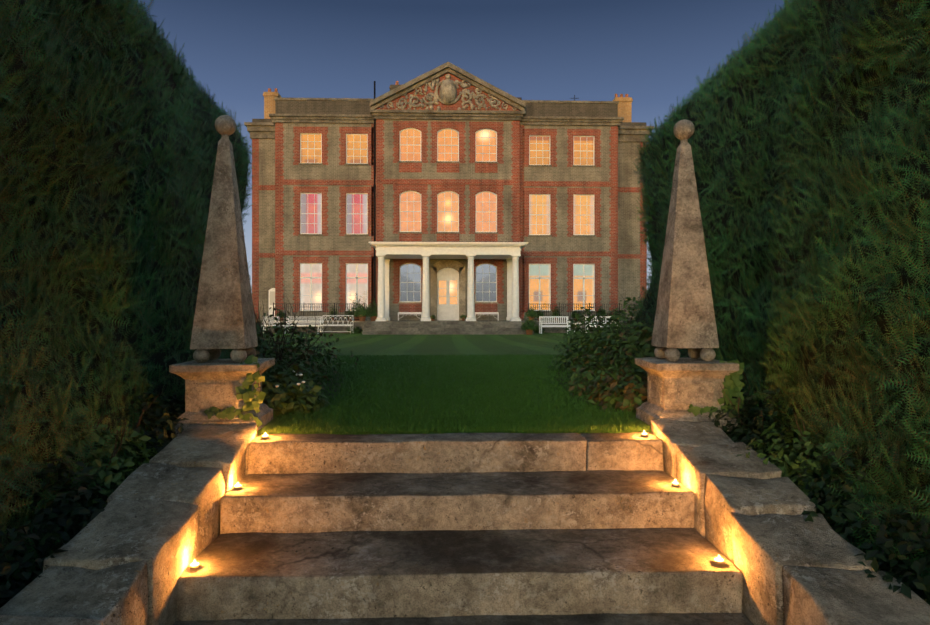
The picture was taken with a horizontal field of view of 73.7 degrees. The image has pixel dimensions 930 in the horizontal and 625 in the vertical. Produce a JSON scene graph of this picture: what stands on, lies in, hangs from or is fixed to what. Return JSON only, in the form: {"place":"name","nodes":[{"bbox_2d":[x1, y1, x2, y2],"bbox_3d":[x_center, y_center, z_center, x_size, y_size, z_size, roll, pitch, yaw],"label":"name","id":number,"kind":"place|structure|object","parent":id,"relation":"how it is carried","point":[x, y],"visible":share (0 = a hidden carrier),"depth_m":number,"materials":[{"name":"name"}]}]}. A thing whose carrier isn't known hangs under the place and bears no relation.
{"place":"outdoors","nodes":[
{"label":"outdoors","id":0,"kind":"place"},
{"bbox_2d":[0,0,268,607],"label":"yew hedge","id":1,"kind":"object","parent":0,"point":[55,412],"depth_m":3.61,"materials":[{"name":"green plant"}]},
{"bbox_2d":[270,291,274,304],"bbox_3d":[-11.325,-0.845,36.724,0.480,0.800,0.010,0,0,-2],"label":"pale house glass","id":2,"kind":"object","parent":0,"point":[272,297],"visible":0.57,"depth_m":36.72,"materials":[{"name":"white glass"}]},
{"bbox_2d":[328,305,337,317],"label":"shrub","id":3,"kind":"object","parent":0,"point":[336,313],"depth_m":33.39,"materials":[{"name":"green plant"}]},
{"bbox_2d":[252,73,646,320],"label":"house","id":4,"kind":"structure","parent":0,"point":[521,193],"depth_m":35.27,"materials":[{"name":"brown brick"}]},
{"bbox_2d":[262,259,621,321],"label":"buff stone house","id":5,"kind":"structure","parent":4,"relation":"attached to","point":[436,267],"depth_m":35.06,"materials":[{"name":"beige stone"}]},
{"bbox_2d":[371,97,521,241],"bbox_3d":[-1.104,-6.820,39.782,19.500,14.550,15.390,0,0,-2],"label":"house lead","id":6,"kind":"object","parent":4,"relation":"attached to","point":[441,241],"visible":0.04,"depth_m":32.08,"materials":[{"name":"grey metal"}]},
{"bbox_2d":[301,129,593,309],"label":"house window interiors","id":7,"kind":"object","parent":4,"relation":"attached to","point":[541,209],"depth_m":35.56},
{"bbox_2d":[263,92,632,121],"bbox_3d":[-0.962,-11.720,38.431,22.620,3.350,1.020,0,0,-2],"label":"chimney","id":8,"kind":"object","parent":4,"relation":"attached to","point":[625,107],"visible":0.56,"depth_m":38.26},
{"bbox_2d":[268,81,627,96],"bbox_3d":[-0.953,-13.870,38.656,22.353,1.150,0.659,0,0,-2],"label":"chimney","id":9,"kind":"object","parent":4,"relation":"attached to","point":[397,83],"visible":0.62,"depth_m":38.68,"materials":[{"name":"brown brick"}]},
{"bbox_2d":[380,74,516,110],"bbox_3d":[-0.938,-12.425,35.160,7.767,2.159,1.000,0,0,-2],"label":"pediment relief","id":10,"kind":"object","parent":4,"relation":"attached to","point":[448,91],"visible":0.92,"depth_m":35.05},
{"bbox_2d":[169,333,755,438],"bbox_3d":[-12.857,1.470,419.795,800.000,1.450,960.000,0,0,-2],"label":"lawn","id":11,"kind":"structure","parent":0,"point":[359,344],"depth_m":14.30,"materials":[{"name":"green plant"}]},
{"bbox_2d":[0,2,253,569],"bbox_3d":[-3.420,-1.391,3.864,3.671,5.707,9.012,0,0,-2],"label":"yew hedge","id":12,"kind":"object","parent":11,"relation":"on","point":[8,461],"visible":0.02,"depth_m":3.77,"materials":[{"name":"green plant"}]},
{"bbox_2d":[0,521,67,606],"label":"ground cover","id":13,"kind":"object","parent":12,"relation":"attached to","point":[7,570],"depth_m":2.32,"materials":[{"name":"green plant"}]},
{"bbox_2d":[10,451,107,565],"bbox_3d":[-1.942,0.811,2.746,0.810,0.516,0.703,0,0,-2],"label":"ground cover","id":14,"kind":"object","parent":12,"relation":"on","point":[72,522],"visible":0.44,"depth_m":2.70,"materials":[{"name":"green plant"}]},
{"bbox_2d":[69,414,163,508],"bbox_3d":[-1.899,0.754,3.170,0.752,0.464,0.659,0,0,-2],"label":"ground cover","id":15,"kind":"object","parent":12,"relation":"on","point":[119,476],"depth_m":3.12,"materials":[{"name":"green plant"}]},
{"bbox_2d":[120,380,189,461],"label":"ground cover","id":16,"kind":"object","parent":12,"relation":"on","point":[163,435],"depth_m":3.56,"materials":[{"name":"green plant"}]},
{"bbox_2d":[146,382,184,435],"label":"shrub","id":17,"kind":"object","parent":12,"relation":"attached to","point":[170,408],"depth_m":3.98,"materials":[{"name":"green plant"}]},
{"bbox_2d":[0,423,257,624],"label":"cheek wall","id":18,"kind":"structure","parent":11,"relation":"on","point":[143,540],"depth_m":2.55,"materials":[{"name":"stone"}]},
{"bbox_2d":[169,115,274,433],"bbox_3d":[-1.571,-0.270,4.065,0.522,2.045,0.521,0,0,-5],"label":"obelisk","id":19,"kind":"object","parent":11,"relation":"on","point":[224,317],"visible":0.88,"depth_m":3.94,"materials":[{"name":"stone"}]},
{"bbox_2d":[204,354,265,427],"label":"ivy","id":20,"kind":"object","parent":19,"relation":"attached to","point":[246,395],"visible":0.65,"depth_m":3.86,"materials":[{"name":"green plant"}]},
{"bbox_2d":[261,317,279,332],"bbox_3d":[-10.132,0.663,32.325,0.850,0.899,0.694,0,0,-10],"label":"bench","id":21,"kind":"object","parent":11,"relation":"on","point":[273,321],"visible":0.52,"depth_m":32.53,"materials":[{"name":"white wood"}]},
{"bbox_2d":[262,364,330,417],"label":"plant","id":22,"kind":"object","parent":11,"relation":"on","point":[295,397],"depth_m":4.61,"materials":[{"name":"green plant"}]},
{"bbox_2d":[275,371,304,386],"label":"flowers","id":23,"kind":"object","parent":22,"relation":"on","point":[297,383],"visible":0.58,"depth_m":4.51,"materials":[{"name":"white plant"}]},
{"bbox_2d":[283,318,322,330],"bbox_3d":[-8.424,0.663,32.278,1.950,0.899,0.694,0,0,1],"label":"bench","id":24,"kind":"object","parent":11,"relation":"on","point":[320,321],"visible":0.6,"depth_m":32.49,"materials":[{"name":"white wood"}]},
{"bbox_2d":[257,296,358,374],"bbox_3d":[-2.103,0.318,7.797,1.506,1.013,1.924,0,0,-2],"label":"shrub","id":25,"kind":"object","parent":11,"relation":"on","point":[309,341],"depth_m":7.77,"materials":[{"name":"green plant"}]},
{"bbox_2d":[293,367,344,413],"bbox_3d":[-2.168,0.745,6.782,1.691,0.012,4.804,0,0,-14],"label":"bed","id":26,"kind":"object","parent":11,"relation":"on","point":[334,381],"depth_m":6.46,"materials":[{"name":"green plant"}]},
{"bbox_2d":[262,356,318,385],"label":"plant","id":27,"kind":"object","parent":26,"relation":"on","point":[266,373],"depth_m":5.45,"materials":[{"name":"green plant"}]},
{"bbox_2d":[256,324,334,389],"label":"shrub leaves","id":28,"kind":"object","parent":26,"relation":"on","point":[304,356],"visible":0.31,"depth_m":6.28,"materials":[{"name":"green plant"}]},
{"bbox_2d":[253,293,340,385],"bbox_3d":[-2.036,0.304,6.075,1.517,1.012,2.317,0,0,-2],"label":"shrub","id":29,"kind":"object","parent":26,"relation":"on","point":[267,352],"depth_m":6.31,"materials":[{"name":"green plant"}]},
{"bbox_2d":[320,315,352,331],"bbox_3d":[-6.674,0.624,32.251,1.625,0.962,0.526,0,0,3],"label":"bench","id":30,"kind":"object","parent":11,"relation":"on","point":[337,324],"visible":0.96,"depth_m":32.46,"materials":[{"name":"white wood"}]},
{"bbox_2d":[346,325,362,333],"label":"shrub","id":31,"kind":"object","parent":11,"relation":"on","point":[357,331],"depth_m":32.72,"materials":[{"name":"green plant"}]},
{"bbox_2d":[244,62,653,334],"bbox_3d":[-0.888,-6.370,39.263,24.280,15.450,16.440,0,0,-2],"label":"building stone trim","id":32,"kind":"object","parent":11,"relation":"on","point":[260,130],"visible":0.69,"depth_m":34.97,"materials":[{"name":"beige stone"}]},
{"bbox_2d":[275,309,284,317],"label":"shrub","id":33,"kind":"object","parent":32,"relation":"on","point":[280,313],"depth_m":33.31,"materials":[{"name":"green plant"}]},
{"bbox_2d":[344,308,352,317],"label":"shrub","id":34,"kind":"object","parent":32,"relation":"on","point":[348,313],"depth_m":33.46,"materials":[{"name":"green plant"}]},
{"bbox_2d":[345,289,363,316],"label":"pot plant","id":35,"kind":"object","parent":32,"relation":"on","point":[355,308],"depth_m":33.35,"materials":[{"name":"green plant"}]},
{"bbox_2d":[359,315,365,320],"bbox_3d":[-5.320,0.295,32.143,0.420,0.320,0.409,0,0,-2],"label":"pot","id":36,"kind":"object","parent":32,"relation":"on","point":[362,318],"visible":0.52,"depth_m":32.00,"materials":[{"name":"ceramic"}]},
{"bbox_2d":[354,304,372,316],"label":"pot plant","id":37,"kind":"object","parent":32,"relation":"on","point":[363,311],"depth_m":31.96,"materials":[{"name":"green plant"}]},
{"bbox_2d":[361,290,377,316],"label":"pot plant","id":38,"kind":"object","parent":32,"relation":"on","point":[374,310],"depth_m":32.49,"materials":[{"name":"green plant"}]},
{"bbox_2d":[398,312,421,320],"bbox_3d":[-3.079,0.215,34.742,1.340,0.480,0.402,0,0,-2],"label":"bench","id":39,"kind":"object","parent":32,"relation":"on","point":[410,313],"depth_m":34.54,"materials":[{"name":"white wood"}]},
{"bbox_2d":[475,312,498,320],"bbox_3d":[1.219,0.215,34.875,1.340,0.480,0.402,0,0,-2],"label":"bench","id":40,"kind":"object","parent":32,"relation":"on","point":[487,313],"depth_m":34.68,"materials":[{"name":"white wood"}]},
{"bbox_2d":[524,305,537,317],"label":"pot plant","id":41,"kind":"object","parent":32,"relation":"on","point":[528,313],"depth_m":32.34,"materials":[{"name":"green plant"}]},
{"bbox_2d":[534,308,543,318],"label":"shrub","id":42,"kind":"object","parent":32,"relation":"on","point":[539,313],"depth_m":33.73,"materials":[{"name":"green plant"}]},
{"bbox_2d":[262,354,649,434],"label":"lawn grass","id":43,"kind":"structure","parent":11,"relation":"on","point":[581,422],"depth_m":5.12,"materials":[{"name":"green plant"}]},
{"bbox_2d":[173,432,753,624],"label":"garden steps","id":44,"kind":"structure","parent":11,"relation":"on","point":[488,529],"depth_m":3.02,"materials":[{"name":"stone"}]},
{"bbox_2d":[190,560,199,568],"bbox_3d":[-1.167,1.084,2.677,0.039,0.034,0.038,0,0,-2],"label":"candle","id":45,"kind":"object","parent":44,"relation":"on","point":[194,565],"visible":1,"depth_m":2.67,"materials":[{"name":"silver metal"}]},
{"bbox_2d":[234,483,241,488],"bbox_3d":[-1.190,0.904,3.247,0.039,0.034,0.038,0,0,-2],"label":"candle","id":46,"kind":"object","parent":44,"relation":"on","point":[238,486],"visible":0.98,"depth_m":3.24,"materials":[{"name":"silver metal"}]},
{"bbox_2d":[672,479,678,486],"bbox_3d":[1.120,0.904,3.298,0.039,0.034,0.038,0,0,-2],"label":"candle","id":47,"kind":"object","parent":44,"relation":"on","point":[675,484],"visible":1,"depth_m":3.29,"materials":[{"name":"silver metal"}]},
{"bbox_2d":[714,556,723,563],"bbox_3d":[1.117,1.084,2.728,0.039,0.034,0.038,0,0,-2],"label":"candle","id":48,"kind":"object","parent":44,"relation":"on","point":[718,560],"visible":1,"depth_m":2.72,"materials":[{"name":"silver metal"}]},
{"bbox_2d":[526,329,533,334],"bbox_3d":[3.180,0.955,30.655,0.420,0.300,0.409,0,0,-2],"label":"pot","id":49,"kind":"object","parent":11,"relation":"on","point":[529,332],"visible":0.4,"depth_m":30.52,"materials":[{"name":"ceramic"}]},
{"bbox_2d":[520,317,537,330],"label":"pot plant","id":50,"kind":"object","parent":49,"relation":"in","point":[525,326],"depth_m":30.51,"materials":[{"name":"green plant"}]},
{"bbox_2d":[534,327,546,332],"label":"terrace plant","id":51,"kind":"object","parent":11,"relation":"on","point":[536,331],"visible":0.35,"depth_m":32.96,"materials":[{"name":"green plant"}]},
{"bbox_2d":[539,316,570,333],"bbox_3d":[4.720,0.655,32.643,1.570,0.900,0.540,0,0,-4],"label":"bench","id":52,"kind":"object","parent":11,"relation":"on","point":[552,317],"visible":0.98,"depth_m":32.84,"materials":[{"name":"white wood"}]},
{"bbox_2d":[556,366,635,411],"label":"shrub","id":53,"kind":"object","parent":11,"relation":"on","point":[566,383],"depth_m":5.84,"materials":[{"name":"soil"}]},
{"bbox_2d":[548,286,644,371],"bbox_3d":[1.960,0.228,8.039,1.831,1.190,2.029,0,0,-2],"label":"shrub","id":54,"kind":"object","parent":11,"relation":"on","point":[566,361],"depth_m":7.96,"materials":[{"name":"green plant"}]},
{"bbox_2d":[585,316,614,332],"bbox_3d":[7.216,0.655,32.771,1.620,0.900,0.540,0,0,2],"label":"bench","id":55,"kind":"object","parent":11,"relation":"on","point":[595,320],"visible":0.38,"depth_m":32.99,"materials":[{"name":"white wood"}]},
{"bbox_2d":[569,346,631,397],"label":"plant","id":56,"kind":"object","parent":11,"relation":"on","point":[579,377],"depth_m":5.61,"materials":[{"name":"green plant"}]},
{"bbox_2d":[568,314,655,380],"bbox_3d":[1.820,0.344,6.660,1.422,0.960,2.287,0,0,-2],"label":"shrub","id":57,"kind":"object","parent":11,"relation":"on","point":[633,339],"depth_m":6.28,"materials":[{"name":"green plant"}]},
{"bbox_2d":[586,364,646,412],"bbox_3d":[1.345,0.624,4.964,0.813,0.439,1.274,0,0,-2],"label":"plant","id":58,"kind":"object","parent":11,"relation":"on","point":[611,400],"depth_m":4.79,"materials":[{"name":"green plant"}]},
{"bbox_2d":[635,119,738,431],"bbox_3d":[1.469,-0.269,4.160,0.539,2.045,0.534,0,0,-2],"label":"obelisk","id":59,"kind":"object","parent":11,"relation":"on","point":[677,385],"visible":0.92,"depth_m":4.03,"materials":[{"name":"stone"}]},
{"bbox_2d":[687,359,744,418],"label":"ivy","id":60,"kind":"object","parent":59,"relation":"attached to","point":[733,383],"visible":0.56,"depth_m":3.95,"materials":[{"name":"green plant"}]},
{"bbox_2d":[708,385,796,462],"bbox_3d":[1.863,0.679,3.750,0.778,0.468,0.681,0,0,-2],"label":"ground cover","id":61,"kind":"object","parent":11,"relation":"on","point":[737,432],"depth_m":3.70,"materials":[{"name":"green plant"}]},
{"bbox_2d":[651,419,929,624],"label":"cheek wall","id":62,"kind":"structure","parent":11,"relation":"on","point":[772,545],"depth_m":2.62,"materials":[{"name":"stone"}]},
{"bbox_2d":[136,0,791,292],"label":"sky","id":63,"kind":"structure","parent":0,"point":[652,52],"materials":[{"name":"blue"}]},
{"bbox_2d":[550,305,562,318],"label":"shrub","id":64,"kind":"object","parent":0,"point":[555,311],"depth_m":33.79,"materials":[{"name":"green plant"}]},
{"bbox_2d":[627,0,929,604],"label":"yew hedge","id":65,"kind":"object","parent":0,"point":[730,65],"depth_m":3.43,"materials":[{"name":"green plant"}]},
{"bbox_2d":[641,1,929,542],"bbox_3d":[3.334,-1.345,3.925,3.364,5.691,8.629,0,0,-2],"label":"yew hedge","id":66,"kind":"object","parent":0,"point":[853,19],"depth_m":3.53,"materials":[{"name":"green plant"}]},
{"bbox_2d":[710,370,765,439],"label":"shrub","id":67,"kind":"object","parent":66,"relation":"attached to","point":[744,401],"depth_m":4.09,"materials":[{"name":"green plant"}]},
{"bbox_2d":[792,447,894,550],"bbox_3d":[1.869,0.823,2.870,0.770,0.492,0.679,0,0,-2],"label":"ground cover","id":68,"kind":"object","parent":66,"relation":"on","point":[824,502],"visible":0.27,"depth_m":2.79,"materials":[{"name":"green plant"}]},
{"bbox_2d":[854,502,929,603],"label":"ground cover","id":69,"kind":"object","parent":66,"relation":"attached to","point":[907,546],"depth_m":2.38,"materials":[{"name":"green plant"}]},
{"bbox_2d":[737,415,837,496],"bbox_3d":[1.812,0.758,3.300,0.790,0.440,0.678,0,0,-2],"label":"ground cover","id":70,"kind":"object","parent":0,"point":[790,458],"depth_m":3.25,"materials":[{"name":"green plant"}]}
]}

